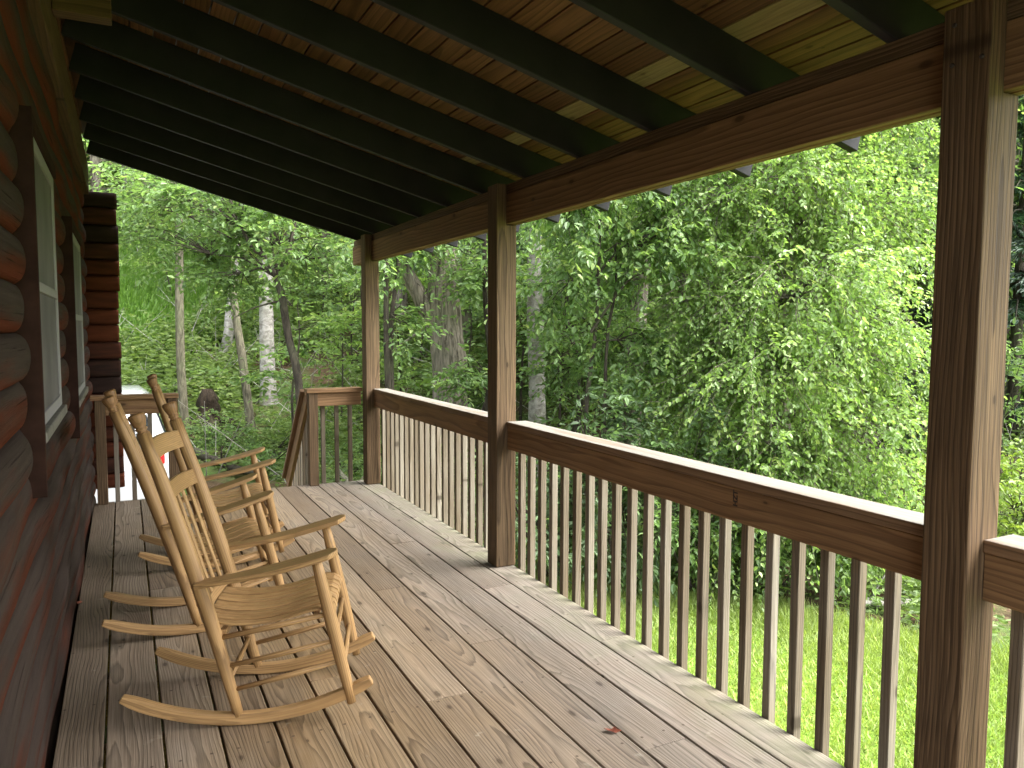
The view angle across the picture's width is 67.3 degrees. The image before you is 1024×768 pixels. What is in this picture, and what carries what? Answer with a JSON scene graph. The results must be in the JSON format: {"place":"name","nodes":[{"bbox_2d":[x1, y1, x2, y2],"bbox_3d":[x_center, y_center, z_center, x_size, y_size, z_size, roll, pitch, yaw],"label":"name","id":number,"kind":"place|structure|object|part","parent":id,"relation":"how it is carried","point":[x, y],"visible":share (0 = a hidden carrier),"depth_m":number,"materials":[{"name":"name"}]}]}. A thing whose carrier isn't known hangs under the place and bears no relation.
{"place":"outdoors","nodes":[
{"label":"outdoors","id":0,"kind":"place"},
{"bbox_2d":[81,133,135,190],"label":"forest tree","id":1,"kind":"object","parent":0,"point":[95,160],"visible":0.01,"depth_m":26.59,"materials":[{"name":"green plant"}]},
{"bbox_2d":[104,163,136,204],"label":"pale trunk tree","id":2,"kind":"object","parent":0,"point":[123,174],"visible":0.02,"depth_m":29.55,"materials":[{"name":"green plant"}]},
{"bbox_2d":[110,190,297,365],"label":"grass","id":3,"kind":"structure","parent":0,"point":[144,296],"depth_m":23.34,"materials":[{"name":"green plant"}]},
{"bbox_2d":[86,149,1023,767],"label":"ground","id":4,"kind":"structure","parent":0,"point":[998,609],"depth_m":16.04,"materials":[{"name":"green plant"}]},
{"bbox_2d":[0,0,124,767],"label":"log cabin","id":5,"kind":"object","parent":4,"relation":"on","point":[60,354],"visible":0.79,"depth_m":2.92,"materials":[{"name":"wood"}]},
{"bbox_2d":[8,105,66,497],"bbox_3d":[-1.844,-0.293,2.988,0.114,1.280,1.080,-2,5,-27],"label":"window","id":6,"kind":"structure","parent":5,"relation":"in","point":[36,170],"depth_m":2.56,"materials":[{"name":"white glass"}]},
{"bbox_2d":[59,216,87,438],"bbox_3d":[-2.858,-0.362,4.997,0.114,1.280,1.280,-2,5,-27],"label":"window","id":7,"kind":"structure","parent":5,"relation":"in","point":[71,273],"depth_m":4.46,"materials":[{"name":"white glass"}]},
{"bbox_2d":[51,0,111,25],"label":"wood block","id":8,"kind":"structure","parent":5,"relation":"attached to","point":[95,11],"depth_m":3.38,"materials":[{"name":"brown wood"}]},
{"bbox_2d":[88,161,125,196],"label":"sapling","id":9,"kind":"object","parent":4,"relation":"on","point":[92,179],"visible":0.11,"depth_m":26.39,"materials":[{"name":"green plant"}]},
{"bbox_2d":[94,385,168,502],"bbox_3d":[-6.542,0.874,12.255,1.880,1.765,4.600,-2,5,-27],"label":"parked car","id":10,"kind":"object","parent":4,"relation":"on","point":[157,429],"visible":0.09,"depth_m":10.51,"materials":[{"name":"white paint"}]},
{"bbox_3d":[-5.646,0.562,10.454,1.320,0.557,0.394,-2,5,-27],"label":"rear window","id":11,"kind":"part","parent":10,"relation":"part of","materials":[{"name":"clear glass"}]},
{"bbox_3d":[-5.308,0.504,11.560,0.200,0.480,0.900,-2,5,-27],"label":"side window","id":12,"kind":"part","parent":10,"relation":"part of","materials":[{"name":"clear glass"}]},
{"bbox_2d":[119,197,191,294],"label":"sapling","id":13,"kind":"object","parent":4,"relation":"on","point":[135,263],"visible":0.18,"depth_m":23.27,"materials":[{"name":"green plant"}]},
{"bbox_2d":[82,136,248,435],"bbox_3d":[-7.318,-4.247,16.289,4.169,11.006,4.648,0,4,-7],"label":"slender tree","id":14,"kind":"object","parent":4,"relation":"on","point":[180,355],"visible":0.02,"depth_m":16.41,"materials":[{"name":"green plant"}]},
{"bbox_2d":[186,215,220,250],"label":"sapling","id":15,"kind":"object","parent":4,"relation":"on","point":[206,237],"visible":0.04,"depth_m":26.81,"materials":[{"name":"green plant"}]},
{"bbox_2d":[189,389,245,436],"bbox_3d":[-6.875,0.605,17.314,1.876,0.974,1.860,-2,5,-27],"label":"tree stump","id":16,"kind":"object","parent":4,"relation":"on","point":[210,397],"visible":0.56,"depth_m":17.19,"materials":[{"name":"brown wood"}]},
{"bbox_2d":[193,447,253,474],"bbox_3d":[-5.394,1.433,14.576,2.535,0.516,0.216,4,5,39],"label":"fallen log","id":17,"kind":"object","parent":4,"relation":"on","point":[201,456],"visible":0.51,"depth_m":14.77,"materials":[{"name":"wood"}]},
{"bbox_2d":[184,407,269,459],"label":"shrub","id":18,"kind":"object","parent":4,"relation":"on","point":[229,433],"visible":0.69,"depth_m":16.14,"materials":[{"name":"green plant"}]},
{"bbox_2d":[220,230,240,351],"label":"leaning tree","id":19,"kind":"object","parent":4,"relation":"on","point":[228,323],"depth_m":21.88,"materials":[{"name":"grey plant"}]},
{"bbox_2d":[168,192,317,432],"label":"leaning tree","id":20,"kind":"object","parent":4,"relation":"on","point":[243,364],"visible":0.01,"depth_m":16.96,"materials":[{"name":"grey plant"}]},
{"bbox_2d":[88,158,406,404],"bbox_3d":[-4.604,-1.189,12.580,5.478,6.452,3.654,2,5,27],"label":"forked tree","id":21,"kind":"object","parent":4,"relation":"on","point":[183,202],"visible":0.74,"depth_m":12.07,"materials":[{"name":"green plant"}]},
{"bbox_2d":[198,209,315,253],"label":"forest tree","id":22,"kind":"object","parent":4,"relation":"on","point":[205,237],"depth_m":27.62,"materials":[{"name":"green plant"}]},
{"bbox_2d":[259,237,277,405],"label":"pale trunk tree","id":23,"kind":"object","parent":4,"relation":"on","point":[266,325],"depth_m":18.88,"materials":[{"name":"white plant"}]},
{"bbox_2d":[221,225,315,342],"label":"sapling","id":24,"kind":"object","parent":4,"relation":"on","point":[251,301],"visible":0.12,"depth_m":21.78,"materials":[{"name":"green plant"}]},
{"bbox_2d":[190,258,361,423],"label":"sapling","id":25,"kind":"object","parent":4,"relation":"on","point":[248,378],"visible":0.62,"depth_m":15.66,"materials":[{"name":"green plant"}]},
{"bbox_2d":[210,410,347,480],"bbox_3d":[-4.574,1.444,15.614,2.798,1.564,3.612,-2,5,-27],"label":"shrub","id":26,"kind":"object","parent":4,"relation":"on","point":[276,456],"visible":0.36,"depth_m":15.27,"materials":[{"name":"green plant"}]},
{"bbox_2d":[282,389,307,486],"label":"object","id":27,"kind":"structure","parent":4,"relation":"on","point":[295,471],"depth_m":7.94,"materials":[{"name":"brown wood"}]},
{"bbox_2d":[296,234,352,311],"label":"sapling","id":28,"kind":"object","parent":4,"relation":"on","point":[315,268],"visible":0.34,"depth_m":23.93,"materials":[{"name":"green plant"}]},
{"bbox_2d":[321,230,334,295],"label":"forest tree","id":29,"kind":"object","parent":4,"relation":"on","point":[323,235],"depth_m":25.73,"materials":[{"name":"green plant"}]},
{"bbox_2d":[296,269,379,415],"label":"sapling","id":30,"kind":"object","parent":4,"relation":"on","point":[341,366],"visible":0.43,"depth_m":18.09,"materials":[{"name":"green plant"}]},
{"bbox_2d":[298,244,390,363],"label":"sapling","id":31,"kind":"object","parent":4,"relation":"on","point":[337,307],"visible":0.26,"depth_m":20.82,"materials":[{"name":"green plant"}]},
{"bbox_2d":[319,420,381,483],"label":"shrub","id":32,"kind":"object","parent":4,"relation":"on","point":[358,448],"visible":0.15,"depth_m":13.56,"materials":[{"name":"green plant"}]},
{"bbox_2d":[339,469,363,481],"bbox_3d":[-2.605,1.639,12.269,1.131,0.519,0.451,4,6,44],"label":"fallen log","id":33,"kind":"object","parent":4,"relation":"on","point":[342,475],"visible":0.22,"depth_m":12.60,"materials":[{"name":"grey wood"}]},
{"bbox_2d":[294,240,432,394],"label":"sapling","id":34,"kind":"object","parent":4,"relation":"on","point":[359,313],"visible":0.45,"depth_m":15.12,"materials":[{"name":"green plant"}]},
{"bbox_2d":[319,437,441,484],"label":"shrub","id":35,"kind":"object","parent":4,"relation":"on","point":[344,468],"visible":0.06,"depth_m":13.13,"materials":[{"name":"green plant"}]},
{"bbox_2d":[308,272,463,391],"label":"sapling","id":36,"kind":"object","parent":4,"relation":"on","point":[351,284],"visible":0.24,"depth_m":17.01,"materials":[{"name":"green plant"}]},
{"bbox_2d":[330,237,471,389],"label":"dark sapling","id":37,"kind":"object","parent":4,"relation":"on","point":[390,316],"visible":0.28,"depth_m":11.34,"materials":[{"name":"green plant"}]},
{"bbox_2d":[397,255,427,368],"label":"sapling","id":38,"kind":"object","parent":4,"relation":"on","point":[417,269],"visible":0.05,"depth_m":21.02,"materials":[{"name":"green plant"}]},
{"bbox_2d":[52,480,844,767],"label":"porch deck","id":39,"kind":"structure","parent":4,"relation":"on","point":[470,656],"depth_m":3.39,"materials":[{"name":"brown wood"}]},
{"bbox_2d":[90,393,180,504],"bbox_3d":[-3.320,0.639,6.813,0.695,1.098,0.168,-2,5,-27],"label":"porch railing","id":40,"kind":"object","parent":39,"relation":"attached to","point":[131,404],"visible":0.65,"depth_m":6.73,"materials":[{"name":"brown wood"}]},
{"bbox_2d":[101,389,283,635],"bbox_3d":[-1.654,0.630,4.061,0.945,1.220,0.642,-3,5,-27],"label":"rocking chair","id":41,"kind":"object","parent":39,"relation":"on","point":[254,524],"visible":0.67,"depth_m":3.88,"materials":[{"name":"brown wood"}]},
{"bbox_2d":[138,374,294,567],"bbox_3d":[-1.965,0.552,5.123,0.945,1.220,0.641,0,4,-25],"label":"rocking chair","id":42,"kind":"object","parent":39,"relation":"on","point":[260,485],"visible":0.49,"depth_m":5.03,"materials":[{"name":"brown wood"}]},
{"bbox_2d":[119,401,374,724],"bbox_3d":[-1.049,0.697,3.175,0.945,1.220,0.642,0,4,-9],"label":"rocking chair","id":43,"kind":"object","parent":39,"relation":"on","point":[237,604],"visible":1,"depth_m":3.03,"materials":[{"name":"brown wood"}]},
{"bbox_2d":[304,387,361,485],"bbox_3d":[-1.761,0.585,7.597,0.544,1.098,0.168,-2,5,-27],"label":"porch railing","id":44,"kind":"object","parent":39,"relation":"attached to","point":[335,397],"visible":0.81,"depth_m":7.55,"materials":[{"name":"brown wood"}]},
{"bbox_2d":[361,234,380,483],"bbox_3d":[-1.387,-0.232,7.561,0.138,2.434,0.138,-2,5,-27],"label":"porch post","id":45,"kind":"object","parent":39,"relation":"on","point":[370,363],"visible":1,"depth_m":7.50,"materials":[{"name":"brown wood"}]},
{"bbox_2d":[353,0,1023,265],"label":"porch beam","id":46,"kind":"structure","parent":45,"relation":"on","point":[896,83],"depth_m":2.98,"materials":[{"name":"brown wood"}]},
{"bbox_2d":[56,0,973,257],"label":"porch roof","id":47,"kind":"structure","parent":46,"relation":"on","point":[354,119],"depth_m":3.91,"materials":[{"name":"paint"}]},
{"bbox_2d":[373,388,487,549],"bbox_3d":[-0.666,0.692,6.348,0.140,1.113,2.794,-2,5,-27],"label":"porch railing","id":48,"kind":"object","parent":39,"relation":"attached to","point":[411,424],"visible":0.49,"depth_m":6.21,"materials":[{"name":"brown wood"}]},
{"bbox_2d":[488,183,515,566],"bbox_3d":[-0.067,-0.038,4.951,0.138,2.434,0.138,-2,5,-27],"label":"porch post","id":49,"kind":"object","parent":39,"relation":"on","point":[501,362],"visible":1,"depth_m":4.90,"materials":[{"name":"brown wood"}]},
{"bbox_2d":[604,727,621,732],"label":"dead leaf","id":50,"kind":"object","parent":39,"relation":"on","point":[614,729],"visible":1,"depth_m":2.94,"materials":[{"name":"brown plant"}]},
{"bbox_2d":[507,421,923,767],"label":"porch railing","id":51,"kind":"object","parent":39,"relation":"attached to","point":[861,533],"visible":0.71,"depth_m":3.20,"materials":[{"name":"brown wood"}]},
{"bbox_2d":[913,0,1018,767],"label":"porch post","id":52,"kind":"object","parent":39,"relation":"on","point":[977,147],"visible":1,"depth_m":2.17,"materials":[{"name":"brown wood"}]},
{"bbox_2d":[983,534,1023,767],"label":"porch railing","id":53,"kind":"object","parent":39,"relation":"attached to","point":[1003,582],"visible":1,"depth_m":2.17,"materials":[{"name":"brown wood"}]},
{"bbox_2d":[394,254,525,330],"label":"forest tree","id":54,"kind":"object","parent":4,"relation":"on","point":[404,298],"depth_m":23.82,"materials":[{"name":"grey plant"}]},
{"bbox_2d":[419,289,522,403],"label":"sapling","id":55,"kind":"object","parent":4,"relation":"on","point":[469,333],"visible":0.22,"depth_m":16.63,"materials":[{"name":"green plant"}]},
{"bbox_2d":[396,232,546,493],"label":"broad tree","id":56,"kind":"object","parent":4,"relation":"on","point":[443,357],"visible":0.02,"depth_m":13.73,"materials":[{"name":"grey plant"}]},
{"bbox_2d":[412,222,552,502],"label":"understory tree","id":57,"kind":"object","parent":4,"relation":"on","point":[471,374],"visible":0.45,"depth_m":11.96,"materials":[{"name":"green plant"}]},
{"bbox_2d":[429,435,548,518],"bbox_3d":[-0.690,1.667,12.024,2.599,1.971,2.532,-2,5,-27],"label":"shrub","id":58,"kind":"object","parent":4,"relation":"on","point":[516,481],"visible":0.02,"depth_m":11.95,"materials":[{"name":"green plant"}]},
{"bbox_2d":[460,238,522,311],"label":"sapling","id":59,"kind":"object","parent":4,"relation":"on","point":[480,253],"visible":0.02,"depth_m":20.01,"materials":[{"name":"green plant"}]},
{"bbox_2d":[402,227,602,389],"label":"forest tree","id":60,"kind":"object","parent":4,"relation":"on","point":[418,274],"visible":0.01,"depth_m":17.83,"materials":[{"name":"green plant"}]},
{"bbox_2d":[466,234,571,420],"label":"sapling","id":61,"kind":"object","parent":4,"relation":"on","point":[522,363],"visible":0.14,"depth_m":18.07,"materials":[{"name":"green plant"}]},
{"bbox_2d":[459,220,601,353],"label":"forest tree","id":62,"kind":"object","parent":4,"relation":"on","point":[466,317],"depth_m":21.85,"materials":[{"name":"grey plant"}]},
{"bbox_2d":[84,145,1023,652],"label":"undergrowth","id":63,"kind":"object","parent":4,"relation":"on","point":[162,369],"visible":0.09,"depth_m":19.03,"materials":[{"name":"green plant"}]},
{"bbox_2d":[480,198,627,478],"bbox_3d":[0.781,-2.693,14.355,3.164,10.008,4.042,3,5,35],"label":"grey trunk tree","id":64,"kind":"object","parent":4,"relation":"on","point":[537,406],"visible":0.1,"depth_m":14.42,"materials":[{"name":"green plant"}]},
{"bbox_2d":[516,229,594,426],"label":"sapling","id":65,"kind":"object","parent":4,"relation":"on","point":[562,353],"visible":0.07,"depth_m":17.06,"materials":[{"name":"green plant"}]},
{"bbox_2d":[467,349,661,583],"bbox_3d":[0.582,1.048,8.935,2.345,2.904,2.742,0,4,-4],"label":"shrub","id":66,"kind":"object","parent":4,"relation":"on","point":[617,421],"visible":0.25,"depth_m":8.84,"materials":[{"name":"green plant"}]},
{"bbox_2d":[517,295,651,475],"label":"sapling","id":67,"kind":"object","parent":4,"relation":"on","point":[576,396],"visible":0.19,"depth_m":14.48,"materials":[{"name":"green plant"}]},
{"bbox_2d":[516,211,658,431],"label":"understory tree","id":68,"kind":"object","parent":4,"relation":"on","point":[573,366],"visible":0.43,"depth_m":11.57,"materials":[{"name":"green plant"}]},
{"bbox_2d":[470,183,715,350],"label":"forest tree","id":69,"kind":"object","parent":4,"relation":"on","point":[525,262],"visible":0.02,"depth_m":18.33,"materials":[{"name":"green plant"}]},
{"bbox_2d":[477,171,742,436],"bbox_3d":[1.132,-0.265,9.499,3.380,5.685,2.655,-2,5,-27],"label":"understory tree","id":70,"kind":"object","parent":4,"relation":"on","point":[575,220],"visible":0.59,"depth_m":9.44,"materials":[{"name":"green plant"}]},
{"bbox_2d":[547,239,691,436],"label":"sapling","id":71,"kind":"object","parent":4,"relation":"on","point":[583,320],"visible":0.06,"depth_m":15.97,"materials":[{"name":"green plant"}]},
{"bbox_2d":[616,294,665,349],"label":"sapling","id":72,"kind":"object","parent":4,"relation":"on","point":[628,320],"visible":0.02,"depth_m":20.80,"materials":[{"name":"green plant"}]},
{"bbox_2d":[520,178,778,503],"bbox_3d":[2.340,-1.920,12.764,4.256,9.008,3.368,4,6,41],"label":"dark trunk tree","id":73,"kind":"object","parent":4,"relation":"on","point":[644,296],"visible":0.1,"depth_m":12.92,"materials":[{"name":"green plant"}]},
{"bbox_2d":[535,363,782,607],"bbox_3d":[1.603,1.250,8.771,2.788,2.969,2.348,-2,5,-27],"label":"shrub","id":74,"kind":"object","parent":4,"relation":"on","point":[611,401],"visible":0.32,"depth_m":8.76,"materials":[{"name":"green plant"}]},
{"bbox_2d":[653,186,701,299],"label":"forest tree","id":75,"kind":"object","parent":4,"relation":"on","point":[682,276],"depth_m":23.75,"materials":[{"name":"green plant"}]},
{"bbox_2d":[569,407,787,603],"bbox_3d":[1.956,1.479,9.223,2.884,2.490,2.317,-2,5,-27],"label":"shrub","id":76,"kind":"object","parent":4,"relation":"on","point":[674,529],"visible":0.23,"depth_m":8.72,"materials":[{"name":"green plant"}]},
{"bbox_2d":[647,125,931,429],"bbox_3d":[5.293,-2.591,15.193,6.015,8.553,8.190,2,4,21],"label":"forest tree","id":77,"kind":"object","parent":4,"relation":"on","point":[697,309],"visible":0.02,"depth_m":15.45,"materials":[{"name":"green plant"}]},
{"bbox_2d":[672,121,927,380],"bbox_3d":[8.663,-6.483,19.401,10.126,12.870,8.231,0,4,0],"label":"forest tree","id":78,"kind":"object","parent":4,"relation":"on","point":[888,247],"depth_m":17.12,"materials":[{"name":"green plant"}]},
{"bbox_2d":[578,109,1023,615],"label":"cascading tree","id":79,"kind":"object","parent":4,"relation":"on","point":[782,347],"visible":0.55,"depth_m":9.09,"materials":[{"name":"green plant"}]},
{"bbox_2d":[697,416,916,615],"bbox_3d":[3.334,1.642,9.288,2.678,2.655,2.338,4,5,39],"label":"shrub","id":80,"kind":"object","parent":4,"relation":"on","point":[777,451],"visible":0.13,"depth_m":8.97,"materials":[{"name":"green plant"}]},
{"bbox_2d":[695,162,928,310],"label":"forest tree","id":81,"kind":"object","parent":4,"relation":"on","point":[900,291],"depth_m":21.06,"materials":[{"name":"green plant"}]},
{"bbox_2d":[691,119,937,437],"bbox_3d":[6.131,-3.627,17.294,6.098,9.626,8.304,3,5,32],"label":"forest tree","id":82,"kind":"object","parent":4,"relation":"on","point":[922,297],"visible":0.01,"depth_m":15.35,"materials":[{"name":"green plant"}]},
{"bbox_2d":[756,428,916,613],"bbox_3d":[3.641,1.694,9.646,2.324,2.436,2.906,-2,5,-27],"label":"shrub","id":83,"kind":"object","parent":4,"relation":"on","point":[869,576],"visible":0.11,"depth_m":8.89,"materials":[{"name":"green plant"}]},
{"bbox_2d":[832,453,925,590],"bbox_3d":[5.252,1.838,10.771,1.773,1.909,3.071,0,4,-7],"label":"shrub","id":84,"kind":"object","parent":4,"relation":"on","point":[917,501],"visible":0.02,"depth_m":10.46,"materials":[{"name":"green plant"}]},
{"bbox_2d":[744,104,1023,370],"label":"forest tree","id":85,"kind":"object","parent":4,"relation":"on","point":[920,283],"visible":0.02,"depth_m":14.66,"materials":[{"name":"green plant"}]},
{"bbox_2d":[866,574,910,607],"bbox_3d":[4.453,2.340,9.174,0.832,0.737,0.288,-1,4,-18],"label":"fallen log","id":86,"kind":"object","parent":4,"relation":"on","point":[870,601],"visible":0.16,"depth_m":9.22,"materials":[{"name":"grey wood"}]},
{"bbox_2d":[837,117,1023,382],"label":"conifer tree","id":87,"kind":"object","parent":4,"relation":"on","point":[921,320],"visible":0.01,"depth_m":18.67,"materials":[{"name":"green plant"}]},
{"bbox_2d":[866,94,1023,294],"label":"forest tree","id":88,"kind":"object","parent":4,"relation":"on","point":[1018,163],"visible":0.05,"depth_m":16.07,"materials":[{"name":"green plant"}]},
{"bbox_2d":[874,95,1023,449],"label":"tree","id":89,"kind":"object","parent":4,"relation":"on","point":[1016,304],"visible":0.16,"depth_m":15.86,"materials":[{"name":"green plant"}]},
{"bbox_2d":[878,103,1022,334],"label":"forest tree","id":90,"kind":"object","parent":4,"relation":"on","point":[1018,157],"depth_m":21.69,"materials":[{"name":"green plant"}]},
{"bbox_2d":[896,318,1023,481],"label":"shrub","id":91,"kind":"object","parent":4,"relation":"on","point":[1015,369],"visible":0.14,"depth_m":13.37,"materials":[{"name":"green plant"}]},
{"bbox_2d":[904,438,1023,536],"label":"shrub","id":92,"kind":"object","parent":4,"relation":"on","point":[1015,500],"visible":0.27,"depth_m":11.13,"materials":[{"name":"green plant"}]},
{"bbox_2d":[475,539,1009,767],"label":"grass","id":93,"kind":"structure","parent":0,"point":[873,638],"depth_m":7.23,"materials":[{"name":"green plant"}]}
]}

